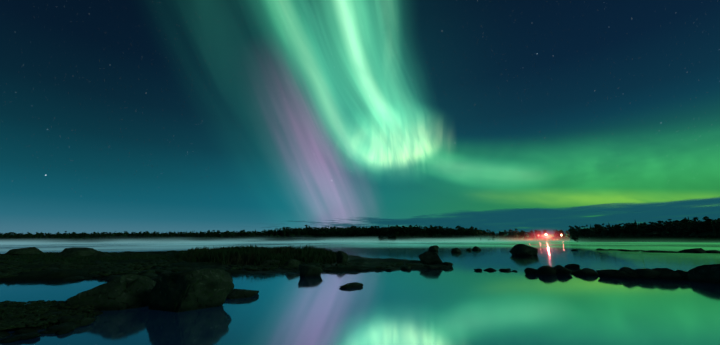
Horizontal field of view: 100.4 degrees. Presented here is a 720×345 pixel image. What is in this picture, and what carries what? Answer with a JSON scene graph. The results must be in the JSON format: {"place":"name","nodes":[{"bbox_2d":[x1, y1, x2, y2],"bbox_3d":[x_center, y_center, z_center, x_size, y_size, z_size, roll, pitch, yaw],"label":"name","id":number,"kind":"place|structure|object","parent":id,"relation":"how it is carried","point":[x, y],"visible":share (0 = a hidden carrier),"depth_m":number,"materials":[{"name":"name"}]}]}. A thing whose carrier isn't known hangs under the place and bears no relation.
{"place":"outdoors","nodes":[
{"label":"outdoors","id":0,"kind":"place"},
{"bbox_2d":[0,250,446,281],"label":"shore","id":1,"kind":"structure","parent":0,"point":[46,275],"depth_m":17.07,"materials":[{"name":"black stone"}]},
{"bbox_2d":[0,252,197,277],"bbox_3d":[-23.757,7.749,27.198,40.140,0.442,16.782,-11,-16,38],"label":"grass","id":2,"kind":"structure","parent":1,"relation":"on","point":[8,270],"depth_m":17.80,"materials":[{"name":"plant"}]},
{"bbox_2d":[174,244,336,265],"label":"reeds","id":3,"kind":"object","parent":1,"relation":"on","point":[311,253],"visible":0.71,"depth_m":21.83,"materials":[{"name":"plant"}]},
{"bbox_2d":[229,261,416,270],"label":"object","id":4,"kind":"structure","parent":1,"relation":"on","point":[238,267],"depth_m":17.67,"materials":[{"name":"plant"}]},
{"bbox_2d":[0,244,719,343],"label":"rocks","id":5,"kind":"object","parent":1,"relation":"on","point":[187,290],"visible":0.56,"depth_m":7.59,"materials":[{"name":"black stone"}]},
{"bbox_2d":[340,261,415,265],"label":"spit grass","id":6,"kind":"structure","parent":1,"relation":"on","point":[402,264],"depth_m":19.67,"materials":[{"name":"green plant"}]},
{"bbox_2d":[0,236,717,242],"bbox_3d":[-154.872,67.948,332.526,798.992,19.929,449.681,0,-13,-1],"label":"mist","id":7,"kind":"structure","parent":0,"point":[140,241],"depth_m":471.26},
{"bbox_2d":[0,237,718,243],"bbox_3d":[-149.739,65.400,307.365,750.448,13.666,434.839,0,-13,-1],"label":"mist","id":8,"kind":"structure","parent":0,"point":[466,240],"depth_m":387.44,"materials":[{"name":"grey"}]},
{"bbox_2d":[0,242,719,344],"bbox_3d":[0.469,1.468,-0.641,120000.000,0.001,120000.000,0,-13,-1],"label":"water","id":9,"kind":"structure","parent":0,"point":[462,301],"depth_m":7.38,"materials":[{"name":"teal liquid"}]},
{"bbox_2d":[6,240,608,243],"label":"mist","id":10,"kind":"structure","parent":9,"relation":"on","point":[293,241],"depth_m":334.71,"materials":[{"name":"grey"}]},
{"bbox_2d":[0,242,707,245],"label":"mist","id":11,"kind":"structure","parent":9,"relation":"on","point":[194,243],"depth_m":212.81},
{"bbox_2d":[0,241,719,250],"bbox_3d":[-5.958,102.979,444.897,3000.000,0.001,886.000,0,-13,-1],"label":"mist on water","id":12,"kind":"structure","parent":0,"point":[209,245],"depth_m":107.33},
{"bbox_2d":[0,0,719,239],"label":"sky","id":13,"kind":"structure","parent":0,"point":[162,116],"materials":[{"name":"teal"}]},
{"bbox_2d":[170,240,719,242],"bbox_3d":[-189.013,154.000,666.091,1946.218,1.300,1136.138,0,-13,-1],"label":"shore land","id":14,"kind":"structure","parent":0,"point":[608,241],"depth_m":191.76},
{"bbox_2d":[0,216,719,242],"bbox_3d":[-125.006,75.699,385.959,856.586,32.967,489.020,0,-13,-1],"label":"shoreline","id":15,"kind":"structure","parent":14,"relation":"on","point":[431,233],"depth_m":414.90,"materials":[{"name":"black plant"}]},
{"bbox_2d":[0,217,719,242],"bbox_3d":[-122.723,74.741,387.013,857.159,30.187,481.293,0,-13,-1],"label":"forest conifer","id":16,"kind":"object","parent":14,"relation":"on","point":[697,223],"visible":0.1,"depth_m":443.39,"materials":[{"name":"black plant"}]},
{"bbox_2d":[8,220,719,241],"bbox_3d":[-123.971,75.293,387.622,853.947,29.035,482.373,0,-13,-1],"label":"forest trunks","id":17,"kind":"object","parent":14,"relation":"on","point":[411,234],"depth_m":427.81,"materials":[{"name":"black plant"}]},
{"bbox_2d":[253,197,719,232],"bbox_3d":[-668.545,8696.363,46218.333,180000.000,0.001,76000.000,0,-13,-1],"label":"cloud","id":18,"kind":"structure","parent":0,"point":[590,213],"depth_m":23597.03,"materials":[{"name":"grey"}]},
{"bbox_2d":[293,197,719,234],"bbox_3d":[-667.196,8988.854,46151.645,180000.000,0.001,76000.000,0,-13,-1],"label":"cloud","id":19,"kind":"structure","parent":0,"point":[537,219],"depth_m":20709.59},
{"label":"shore","id":20,"kind":"structure","parent":0,"visible":0},
{"bbox_2d":[0,300,99,330],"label":"grass","id":21,"kind":"structure","parent":20,"relation":"on","point":[31,321],"depth_m":6.32,"materials":[{"name":"plant"}]}
]}

